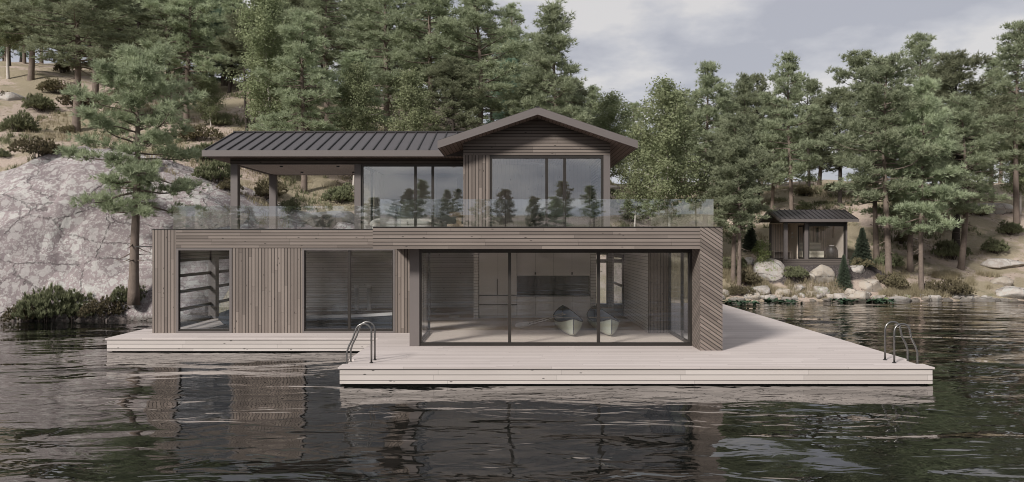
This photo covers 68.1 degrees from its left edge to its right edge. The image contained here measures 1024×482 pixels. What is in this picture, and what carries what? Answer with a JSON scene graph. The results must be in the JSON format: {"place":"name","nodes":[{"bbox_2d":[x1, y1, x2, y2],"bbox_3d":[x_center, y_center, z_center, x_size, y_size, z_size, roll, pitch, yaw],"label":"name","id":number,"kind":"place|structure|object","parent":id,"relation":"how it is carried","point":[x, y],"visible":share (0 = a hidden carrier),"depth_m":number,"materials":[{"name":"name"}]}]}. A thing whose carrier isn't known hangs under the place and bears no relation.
{"place":"outdoors","nodes":[
{"label":"outdoors","id":0,"kind":"place"},
{"bbox_2d":[0,301,1023,481],"bbox_3d":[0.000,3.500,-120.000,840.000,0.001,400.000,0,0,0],"label":"water","id":1,"kind":"structure","parent":0,"point":[79,402],"depth_m":14.94,"materials":[{"name":"black liquid"}]},
{"bbox_2d":[218,310,391,328],"bbox_3d":[-7.150,3.165,28.200,7.300,1.670,2.180,0,0,0],"label":"motorboat","id":2,"kind":"object","parent":1,"relation":"on","point":[336,319],"visible":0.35,"depth_m":27.45,"materials":[{"name":"white paint"}]},
{"bbox_2d":[105,303,934,383],"bbox_3d":[-1.280,3.482,27.935,23.060,0.837,19.130,0,0,0],"label":"floating dock","id":3,"kind":"object","parent":1,"relation":"on","point":[758,349],"visible":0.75,"depth_m":19.75,"materials":[{"name":"beige wood"}]},
{"bbox_2d":[346,321,376,363],"bbox_3d":[-3.832,3.229,19.265,0.703,2.343,0.567,0,0,0],"label":"swim ladder","id":4,"kind":"object","parent":3,"relation":"attached to","point":[364,323],"visible":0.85,"depth_m":19.02,"materials":[{"name":"metal"}]},
{"bbox_2d":[135,106,722,350],"bbox_3d":[-3.425,-0.544,28.080,18.650,7.215,13.840,0,0,0],"label":"boathouse","id":5,"kind":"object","parent":3,"relation":"on","point":[281,280],"visible":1,"depth_m":25.24,"materials":[{"name":"brown wood"}]},
{"bbox_2d":[180,256,228,325],"bbox_3d":[-11.910,1.845,30.021,0.080,2.410,9.238,0,0,0],"label":"shelf","id":6,"kind":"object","parent":5,"relation":"in","point":[224,257],"depth_m":28.69,"materials":[{"name":"wood"}]},
{"bbox_2d":[304,250,392,330],"bbox_3d":[-5.440,1.652,25.310,3.076,2.817,0.100,0,0,0],"label":"window","id":7,"kind":"structure","parent":5,"relation":"in","point":[349,251],"depth_m":25.26,"materials":[{"name":"brown metal"}]},
{"bbox_2d":[386,219,430,226],"bbox_3d":[-3.700,-0.535,27.310,1.600,0.570,0.820,0,0,0],"label":"sofa","id":8,"kind":"object","parent":5,"relation":"on","point":[408,223],"visible":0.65,"depth_m":26.94,"materials":[{"name":"beige fabric"}]},
{"bbox_2d":[361,164,462,228],"bbox_3d":[-3.403,-1.432,26.390,3.686,2.463,0.100,0,0,0],"label":"window","id":9,"kind":"structure","parent":5,"relation":"in","point":[415,166],"depth_m":26.35,"materials":[{"name":"brown metal"}]},
{"bbox_2d":[435,176,457,226],"bbox_3d":[-2.590,-1.380,30.020,0.860,2.360,0.740,0,0,0],"label":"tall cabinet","id":10,"kind":"object","parent":5,"relation":"on","point":[446,189],"visible":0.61,"depth_m":29.70,"materials":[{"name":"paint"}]},
{"bbox_2d":[479,253,590,317],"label":"kitchen cabinets","id":11,"kind":"object","parent":5,"relation":"on","point":[544,285],"visible":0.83,"depth_m":30.06,"materials":[{"name":"paint"}]},
{"bbox_2d":[490,155,602,226],"bbox_3d":[1.100,-1.459,24.070,3.596,2.518,0.100,0,0,0],"label":"window","id":12,"kind":"structure","parent":5,"relation":"in","point":[546,157],"depth_m":24.02,"materials":[{"name":"brown metal"}]},
{"bbox_2d":[553,305,582,334],"bbox_3d":[1.940,2.744,26.450,0.958,0.598,4.931,0,0,0],"label":"canoe","id":13,"kind":"object","parent":5,"relation":"in","point":[570,322],"visible":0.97,"depth_m":25.02,"materials":[{"name":"white paint"}]},
{"bbox_2d":[586,305,619,334],"bbox_3d":[3.150,2.744,26.450,0.958,0.598,4.931,0,0,0],"label":"canoe","id":14,"kind":"object","parent":5,"relation":"on","point":[609,323],"visible":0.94,"depth_m":25.23,"materials":[{"name":"white paint"}]},
{"bbox_2d":[614,253,623,315],"bbox_3d":[4.528,1.806,32.300,0.056,2.513,2.800,0,0,0],"label":"side door","id":15,"kind":"structure","parent":5,"relation":"in","point":[618,258],"depth_m":31.86,"materials":[{"name":"glass"}]},
{"bbox_2d":[668,253,688,341],"bbox_3d":[5.240,1.649,23.765,0.080,2.828,2.910,0,0,0],"label":"side window","id":16,"kind":"structure","parent":5,"relation":"in","point":[676,335],"depth_m":23.30,"materials":[{"name":"brown metal"}]},
{"bbox_2d":[883,321,917,363],"bbox_3d":[9.882,3.229,19.265,0.664,2.343,0.567,0,0,0],"label":"swim ladder","id":17,"kind":"object","parent":3,"relation":"attached to","point":[902,337],"visible":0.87,"depth_m":19.03,"materials":[{"name":"metal"}]},
{"bbox_2d":[0,61,1023,312],"bbox_3d":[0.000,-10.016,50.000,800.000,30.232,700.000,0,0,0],"label":"ground","id":18,"kind":"structure","parent":0,"point":[22,85],"depth_m":53.40,"materials":[{"name":"green plant"}]},
{"bbox_2d":[0,0,38,78],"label":"pine tree","id":19,"kind":"object","parent":18,"relation":"on","point":[3,41],"visible":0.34,"depth_m":63.62,"materials":[{"name":"green plant"}]},
{"bbox_2d":[0,109,41,131],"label":"shrub","id":20,"kind":"object","parent":18,"relation":"on","point":[18,121],"visible":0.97,"depth_m":49.84,"materials":[{"name":"green plant"}]},
{"bbox_2d":[0,0,80,80],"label":"pine tree","id":21,"kind":"object","parent":18,"relation":"on","point":[9,27],"visible":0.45,"depth_m":63.32,"materials":[{"name":"green plant"}]},
{"bbox_2d":[21,92,59,111],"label":"shrub","id":22,"kind":"object","parent":18,"relation":"on","point":[36,101],"visible":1,"depth_m":55.21,"materials":[{"name":"green plant"}]},
{"bbox_2d":[10,281,74,320],"bbox_3d":[-20.564,2.880,33.385,2.973,2.354,3.214,0,0,-19],"label":"shrub","id":23,"kind":"object","parent":18,"relation":"on","point":[42,304],"visible":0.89,"depth_m":32.52,"materials":[{"name":"green plant"}]},
{"bbox_2d":[35,77,72,93],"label":"shrub","id":24,"kind":"object","parent":18,"relation":"on","point":[50,85],"visible":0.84,"depth_m":60.37,"materials":[{"name":"green plant"}]},
{"bbox_2d":[0,0,137,132],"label":"pine tree","id":25,"kind":"object","parent":18,"relation":"on","point":[76,51],"visible":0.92,"depth_m":50.57,"materials":[{"name":"green plant"}]},
{"bbox_2d":[18,0,165,100],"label":"pine tree","id":26,"kind":"object","parent":18,"relation":"on","point":[123,19],"visible":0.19,"depth_m":58.63,"materials":[{"name":"green plant"}]},
{"bbox_2d":[77,294,128,320],"bbox_3d":[-17.778,2.999,33.284,2.509,1.378,1.438,0,0,-44],"label":"shrub","id":27,"kind":"object","parent":18,"relation":"on","point":[99,309],"visible":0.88,"depth_m":33.06,"materials":[{"name":"green plant"}]},
{"bbox_2d":[98,0,184,87],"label":"pine tree","id":28,"kind":"object","parent":18,"relation":"on","point":[139,24],"visible":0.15,"depth_m":63.11,"materials":[{"name":"green plant"}]},
{"bbox_2d":[118,0,216,122],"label":"pine tree","id":29,"kind":"object","parent":18,"relation":"on","point":[140,16],"visible":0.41,"depth_m":53.26,"materials":[{"name":"green plant"}]},
{"bbox_2d":[0,146,370,320],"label":"granite outcrop","id":30,"kind":"object","parent":18,"relation":"on","point":[48,234],"visible":0.29,"depth_m":35.36,"materials":[{"name":"grey stone"}]},
{"bbox_2d":[7,135,60,158],"bbox_3d":[-24.198,-4.740,38.679,1.656,1.389,2.890,0,0,37],"label":"shrub","id":31,"kind":"object","parent":30,"relation":"on","point":[41,148],"visible":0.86,"depth_m":38.50,"materials":[{"name":"green plant"}]},
{"bbox_2d":[51,287,98,320],"bbox_3d":[-19.229,2.818,33.480,1.995,1.651,2.145,0,0,-42],"label":"shrub","id":32,"kind":"object","parent":30,"relation":"on","point":[75,309],"visible":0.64,"depth_m":32.95,"materials":[{"name":"green plant"}]},
{"bbox_2d":[109,283,146,302],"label":"shrub","id":33,"kind":"object","parent":30,"relation":"on","point":[120,293],"visible":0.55,"depth_m":33.28,"materials":[{"name":"green plant"}]},
{"bbox_2d":[52,38,210,305],"bbox_3d":[-16.409,-3.109,33.700,6.614,11.842,6.891,0,0,-36],"label":"pine tree","id":34,"kind":"object","parent":30,"relation":"on","point":[146,67],"visible":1,"depth_m":33.02,"materials":[{"name":"green plant"}]},
{"bbox_2d":[191,159,241,183],"bbox_3d":[-15.960,-3.674,40.834,2.602,1.802,2.814,0,0,5],"label":"shrub","id":35,"kind":"object","parent":30,"relation":"on","point":[216,173],"visible":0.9,"depth_m":40.08,"materials":[{"name":"green plant"}]},
{"bbox_2d":[133,0,237,125],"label":"pine tree","id":36,"kind":"object","parent":18,"relation":"on","point":[188,39],"visible":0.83,"depth_m":52.53,"materials":[{"name":"green plant"}]},
{"bbox_2d":[177,123,224,141],"bbox_3d":[-20.732,-7.137,50.451,3.010,1.447,1.725,0,0,-2],"label":"shrub","id":37,"kind":"object","parent":18,"relation":"on","point":[198,131],"visible":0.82,"depth_m":50.19,"materials":[{"name":"green plant"}]},
{"bbox_2d":[191,74,228,126],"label":"birch tree","id":38,"kind":"object","parent":18,"relation":"on","point":[210,107],"visible":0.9,"depth_m":53.76,"materials":[{"name":"green plant"}]},
{"bbox_2d":[178,0,246,85],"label":"pine tree","id":39,"kind":"object","parent":18,"relation":"on","point":[222,80],"visible":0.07,"depth_m":71.34,"materials":[{"name":"green plant"}]},
{"bbox_2d":[202,35,249,92],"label":"pine tree","id":40,"kind":"object","parent":18,"relation":"on","point":[231,65],"visible":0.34,"depth_m":65.73,"materials":[{"name":"green plant"}]},
{"bbox_2d":[211,0,249,86],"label":"pine tree","id":41,"kind":"object","parent":18,"relation":"on","point":[236,3],"visible":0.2,"depth_m":68.79,"materials":[{"name":"green plant"}]},
{"bbox_2d":[212,5,272,130],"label":"pine tree","id":42,"kind":"object","parent":18,"relation":"on","point":[229,45],"visible":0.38,"depth_m":49.45,"materials":[{"name":"green plant"}]},
{"bbox_2d":[222,0,308,129],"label":"birch tree","id":43,"kind":"object","parent":18,"relation":"on","point":[263,32],"visible":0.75,"depth_m":47.14,"materials":[{"name":"green plant"}]},
{"bbox_2d":[254,177,287,199],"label":"shrub","id":44,"kind":"object","parent":18,"relation":"on","point":[262,188],"visible":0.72,"depth_m":42.80,"materials":[{"name":"green plant"}]},
{"bbox_2d":[245,5,371,192],"bbox_3d":[-12.461,-8.334,46.143,7.579,11.597,7.129,0,0,-33],"label":"pine tree","id":45,"kind":"object","parent":18,"relation":"on","point":[301,23],"visible":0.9,"depth_m":45.37,"materials":[{"name":"green plant"}]},
{"bbox_2d":[301,211,353,228],"bbox_3d":[-9.807,-1.082,40.454,3.206,1.119,2.721,0,0,0],"label":"boulder","id":46,"kind":"object","parent":18,"relation":"on","point":[330,219],"visible":0.68,"depth_m":39.64,"materials":[{"name":"grey stone"}]},
{"bbox_2d":[283,0,377,123],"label":"pine tree","id":47,"kind":"object","parent":18,"relation":"on","point":[322,7],"visible":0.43,"depth_m":59.71,"materials":[{"name":"green plant"}]},
{"bbox_2d":[319,182,353,203],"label":"shrub","id":48,"kind":"object","parent":18,"relation":"on","point":[342,194],"visible":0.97,"depth_m":44.55,"materials":[{"name":"green plant"}]},
{"bbox_2d":[314,49,395,177],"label":"pine tree","id":49,"kind":"object","parent":18,"relation":"on","point":[349,56],"visible":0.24,"depth_m":49.50,"materials":[{"name":"green plant"}]},
{"bbox_2d":[330,57,384,192],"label":"birch tree","id":50,"kind":"object","parent":18,"relation":"on","point":[362,124],"visible":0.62,"depth_m":46.76,"materials":[{"name":"green plant"}]},
{"bbox_2d":[312,0,408,87],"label":"pine tree","id":51,"kind":"object","parent":18,"relation":"on","point":[356,12],"visible":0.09,"depth_m":63.36,"materials":[{"name":"green plant"}]},
{"bbox_2d":[334,0,432,130],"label":"pine tree","id":52,"kind":"object","parent":18,"relation":"on","point":[386,81],"visible":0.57,"depth_m":55.52,"materials":[{"name":"green plant"}]},
{"bbox_2d":[378,62,449,130],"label":"birch tree","id":53,"kind":"object","parent":18,"relation":"on","point":[411,96],"visible":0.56,"depth_m":45.32,"materials":[{"name":"green plant"}]},
{"bbox_2d":[384,0,488,130],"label":"pine tree","id":54,"kind":"object","parent":18,"relation":"on","point":[420,7],"visible":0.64,"depth_m":54.06,"materials":[{"name":"green plant"}]},
{"bbox_2d":[408,54,491,130],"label":"pine tree","id":55,"kind":"object","parent":18,"relation":"on","point":[456,66],"visible":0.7,"depth_m":49.43,"materials":[{"name":"green plant"}]},
{"bbox_2d":[413,0,536,125],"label":"pine tree","id":56,"kind":"object","parent":18,"relation":"on","point":[480,19],"visible":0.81,"depth_m":52.75,"materials":[{"name":"green plant"}]},
{"bbox_2d":[0,81,981,251],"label":"green undergrowth","id":57,"kind":"object","parent":18,"relation":"on","point":[819,202],"visible":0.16,"depth_m":54.77,"materials":[{"name":"green plant"}]},
{"bbox_2d":[484,38,520,123],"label":"pine tree","id":58,"kind":"object","parent":18,"relation":"on","point":[497,92],"visible":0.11,"depth_m":63.51,"materials":[{"name":"green plant"}]},
{"bbox_2d":[490,2,531,64],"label":"pine tree","id":59,"kind":"object","parent":18,"relation":"on","point":[509,21],"visible":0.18,"depth_m":90.51,"materials":[{"name":"green plant"}]},
{"bbox_2d":[492,73,545,121],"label":"pine tree","id":60,"kind":"object","parent":18,"relation":"on","point":[516,98],"visible":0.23,"depth_m":52.35,"materials":[{"name":"green plant"}]},
{"bbox_2d":[518,0,597,123],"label":"pine tree","id":61,"kind":"object","parent":18,"relation":"on","point":[565,83],"visible":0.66,"depth_m":49.54,"materials":[{"name":"green plant"}]},
{"bbox_2d":[583,88,637,178],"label":"birch tree","id":62,"kind":"object","parent":18,"relation":"on","point":[609,110],"visible":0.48,"depth_m":55.77,"materials":[{"name":"green plant"}]},
{"bbox_2d":[611,119,661,226],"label":"birch tree","id":63,"kind":"object","parent":18,"relation":"on","point":[627,198],"visible":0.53,"depth_m":51.78,"materials":[{"name":"green plant"}]},
{"bbox_2d":[623,73,711,226],"bbox_3d":[9.919,-4.104,46.861,5.281,12.488,5.986,0,0,42],"label":"birch tree","id":64,"kind":"object","parent":18,"relation":"on","point":[672,104],"visible":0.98,"depth_m":46.20,"materials":[{"name":"green plant"}]},
{"bbox_2d":[665,60,745,226],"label":"pine tree","id":65,"kind":"object","parent":18,"relation":"on","point":[707,89],"visible":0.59,"depth_m":57.40,"materials":[{"name":"green plant"}]},
{"bbox_2d":[676,130,759,241],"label":"pine tree","id":66,"kind":"object","parent":18,"relation":"on","point":[709,137],"visible":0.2,"depth_m":49.75,"materials":[{"name":"green plant"}]},
{"bbox_2d":[701,138,770,295],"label":"pine tree","id":67,"kind":"object","parent":18,"relation":"on","point":[740,221],"visible":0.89,"depth_m":44.59,"materials":[{"name":"green plant"}]},
{"bbox_2d":[695,110,786,283],"bbox_3d":[13.716,-2.462,46.111,5.115,10.869,5.044,0,0,-13],"label":"pine tree","id":68,"kind":"object","parent":18,"relation":"on","point":[730,124],"visible":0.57,"depth_m":45.67,"materials":[{"name":"green plant"}]},
{"bbox_2d":[727,72,771,208],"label":"pine tree","id":69,"kind":"object","parent":18,"relation":"on","point":[743,84],"visible":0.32,"depth_m":59.48,"materials":[{"name":"green plant"}]},
{"bbox_2d":[742,223,760,251],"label":"spruce tree","id":70,"kind":"object","parent":18,"relation":"on","point":[749,240],"visible":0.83,"depth_m":51.94,"materials":[{"name":"green plant"}]},
{"bbox_2d":[732,71,784,199],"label":"pine tree","id":71,"kind":"object","parent":18,"relation":"on","point":[757,78],"visible":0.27,"depth_m":63.74,"materials":[{"name":"green plant"}]},
{"bbox_2d":[751,239,773,267],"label":"shrub","id":72,"kind":"object","parent":18,"relation":"on","point":[761,252],"visible":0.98,"depth_m":46.35,"materials":[{"name":"green plant"}]},
{"bbox_2d":[753,258,784,280],"bbox_3d":[15.753,1.923,46.677,1.926,1.709,1.582,0,0,0],"label":"boulder","id":73,"kind":"object","parent":18,"relation":"on","point":[773,270],"visible":0.73,"depth_m":46.10,"materials":[{"name":"grey stone"}]},
{"bbox_2d":[750,118,807,209],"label":"pine tree","id":74,"kind":"object","parent":18,"relation":"on","point":[795,156],"visible":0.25,"depth_m":59.50,"materials":[{"name":"green plant"}]},
{"bbox_2d":[755,50,829,209],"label":"pine tree","id":75,"kind":"object","parent":18,"relation":"on","point":[788,110],"visible":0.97,"depth_m":55.59,"materials":[{"name":"green plant"}]},
{"bbox_2d":[782,265,809,279],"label":"shrub","id":76,"kind":"object","parent":18,"relation":"on","point":[796,271],"visible":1,"depth_m":45.37,"materials":[{"name":"green plant"}]},
{"bbox_2d":[781,76,834,195],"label":"pine tree","id":77,"kind":"object","parent":18,"relation":"on","point":[812,86],"visible":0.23,"depth_m":65.48,"materials":[{"name":"green plant"}]},
{"bbox_2d":[759,209,858,264],"bbox_3d":[19.060,-0.255,48.985,4.920,3.610,4.030,0,0,0],"label":"sauna cabin","id":78,"kind":"object","parent":18,"relation":"on","point":[824,227],"visible":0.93,"depth_m":48.26,"materials":[{"name":"brown wood"}]},
{"bbox_2d":[799,236,823,257],"bbox_3d":[19.375,0.395,49.740,1.750,1.500,1.080,0,0,0],"label":"sauna bench","id":79,"kind":"object","parent":78,"relation":"on","point":[815,251],"visible":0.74,"depth_m":49.60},
{"bbox_2d":[808,223,845,258],"bbox_3d":[19.800,0.012,47.690,2.360,2.265,0.100,0,0,0],"label":"window","id":80,"kind":"structure","parent":78,"relation":"in","point":[809,224],"depth_m":47.64,"materials":[{"name":"brown metal"}]},
{"bbox_2d":[808,264,834,283],"bbox_3d":[18.522,2.211,45.736,1.588,1.574,1.216,0,0,-17],"label":"boulder","id":81,"kind":"object","parent":18,"relation":"on","point":[819,273],"visible":0.73,"depth_m":45.31,"materials":[{"name":"beige stone"}]},
{"bbox_2d":[799,86,865,205],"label":"pine tree","id":82,"kind":"object","parent":18,"relation":"on","point":[835,96],"visible":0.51,"depth_m":59.89,"materials":[{"name":"green plant"}]},
{"bbox_2d":[671,259,1002,299],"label":"dry grass","id":83,"kind":"structure","parent":18,"relation":"on","point":[912,291],"depth_m":45.31,"materials":[{"name":"beige plant"}]},
{"bbox_2d":[835,255,853,289],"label":"spruce tree","id":84,"kind":"object","parent":18,"relation":"on","point":[843,270],"visible":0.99,"depth_m":45.09,"materials":[{"name":"green plant"}]},
{"bbox_2d":[844,288,869,301],"bbox_3d":[20.311,3.422,44.275,1.583,1.295,1.118,0,0,-18],"label":"boulder","id":85,"kind":"object","parent":18,"relation":"on","point":[858,295],"visible":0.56,"depth_m":43.98,"materials":[{"name":"beige stone"}]},
{"bbox_2d":[824,48,894,184],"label":"pine tree","id":86,"kind":"object","parent":18,"relation":"on","point":[855,59],"visible":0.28,"depth_m":63.72,"materials":[{"name":"green plant"}]},
{"bbox_2d":[848,227,874,266],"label":"spruce tree","id":87,"kind":"object","parent":18,"relation":"on","point":[862,250],"visible":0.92,"depth_m":46.95,"materials":[{"name":"green plant"}]},
{"bbox_2d":[859,279,882,291],"bbox_3d":[21.457,2.859,45.796,1.517,1.171,1.543,0,0,-33],"label":"boulder","id":88,"kind":"object","parent":18,"relation":"on","point":[870,285],"visible":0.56,"depth_m":45.27,"materials":[{"name":"beige stone"}]},
{"bbox_2d":[828,109,927,259],"bbox_3d":[24.074,-3.420,49.927,6.065,10.825,5.729,0,0,24],"label":"pine tree","id":89,"kind":"object","parent":18,"relation":"on","point":[875,235],"visible":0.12,"depth_m":50.15,"materials":[{"name":"green plant"}]},
{"bbox_2d":[816,48,951,287],"bbox_3d":[22.711,-4.125,46.422,7.161,14.881,7.062,0,0,6],"label":"pine tree","id":90,"kind":"object","parent":18,"relation":"on","point":[880,92],"visible":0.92,"depth_m":45.74,"materials":[{"name":"green plant"}]},
{"bbox_2d":[872,251,904,268],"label":"shrub","id":91,"kind":"object","parent":18,"relation":"on","point":[897,259],"visible":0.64,"depth_m":49.10,"materials":[{"name":"green plant"}]},
{"bbox_2d":[874,271,911,287],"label":"shrub","id":92,"kind":"object","parent":18,"relation":"on","point":[894,279],"visible":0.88,"depth_m":45.44,"materials":[{"name":"green plant"}]},
{"bbox_2d":[853,92,968,272],"bbox_3d":[26.053,-3.777,49.596,5.982,12.500,7.782,0,0,8],"label":"pine tree","id":93,"kind":"object","parent":18,"relation":"on","point":[909,245],"visible":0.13,"depth_m":49.07,"materials":[{"name":"green plant"}]},
{"bbox_2d":[879,31,957,126],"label":"pine tree","id":94,"kind":"object","parent":18,"relation":"on","point":[924,40],"visible":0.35,"depth_m":57.64,"materials":[{"name":"green plant"}]},
{"bbox_2d":[875,75,976,290],"bbox_3d":[24.511,-3.121,44.894,6.130,13.694,4.904,0,0,-39],"label":"pine tree","id":95,"kind":"object","parent":18,"relation":"on","point":[919,206],"visible":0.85,"depth_m":44.88,"materials":[{"name":"green plant"}]},
{"bbox_2d":[924,277,975,295],"bbox_3d":[25.858,2.764,45.020,2.939,1.412,1.685,0,0,42],"label":"shrub","id":96,"kind":"object","parent":18,"relation":"on","point":[956,286],"visible":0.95,"depth_m":44.77,"materials":[{"name":"green plant"}]},
{"bbox_2d":[930,239,972,259],"bbox_3d":[29.783,0.661,51.337,2.706,1.733,2.503,0,0,-24],"label":"shrub","id":97,"kind":"object","parent":18,"relation":"on","point":[952,249],"visible":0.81,"depth_m":50.95,"materials":[{"name":"green plant"}]},
{"bbox_2d":[909,49,1023,245],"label":"pine tree","id":98,"kind":"object","parent":18,"relation":"on","point":[949,72],"visible":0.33,"depth_m":52.67,"materials":[{"name":"green plant"}]},
{"bbox_2d":[931,91,1023,269],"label":"pine tree","id":99,"kind":"object","parent":18,"relation":"on","point":[982,158],"visible":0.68,"depth_m":48.94,"materials":[{"name":"green plant"}]},
{"bbox_2d":[979,236,1010,253],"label":"shrub","id":100,"kind":"object","parent":18,"relation":"on","point":[997,245],"visible":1,"depth_m":51.82,"materials":[{"name":"green plant"}]},
{"bbox_2d":[968,56,1023,202],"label":"pine tree","id":101,"kind":"object","parent":18,"relation":"on","point":[991,65],"visible":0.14,"depth_m":61.49,"materials":[{"name":"green plant"}]},
{"bbox_2d":[980,20,1023,223],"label":"pine tree","id":102,"kind":"object","parent":18,"relation":"on","point":[1017,47],"visible":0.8,"depth_m":55.75,"materials":[{"name":"green plant"}]},
{"bbox_2d":[980,258,1023,268],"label":"boulder","id":103,"kind":"object","parent":18,"relation":"on","point":[998,263],"visible":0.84,"depth_m":50.31,"materials":[{"name":"grey stone"}]},
{"bbox_2d":[993,135,1023,213],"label":"tree","id":104,"kind":"object","parent":18,"relation":"on","point":[1009,176],"visible":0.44,"depth_m":57.89,"materials":[{"name":"green plant"}]},
{"bbox_2d":[995,286,1023,299],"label":"boulder","id":105,"kind":"object","parent":18,"relation":"on","point":[1012,292],"visible":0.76,"depth_m":44.74,"materials":[{"name":"grey stone"}]},
{"bbox_2d":[995,220,1023,235],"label":"shrub","id":106,"kind":"object","parent":18,"relation":"on","point":[1010,228],"visible":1,"depth_m":54.32,"materials":[{"name":"green plant"}]},
{"bbox_2d":[0,0,1023,183],"label":"sky","id":107,"kind":"structure","parent":0,"point":[622,44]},
{"bbox_2d":[529,207,589,226],"bbox_3d":[1.651,-0.730,27.190,2.175,1.060,2.380,0,0,0],"label":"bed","id":108,"kind":"object","parent":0,"point":[555,217],"visible":0.74,"depth_m":26.26,"materials":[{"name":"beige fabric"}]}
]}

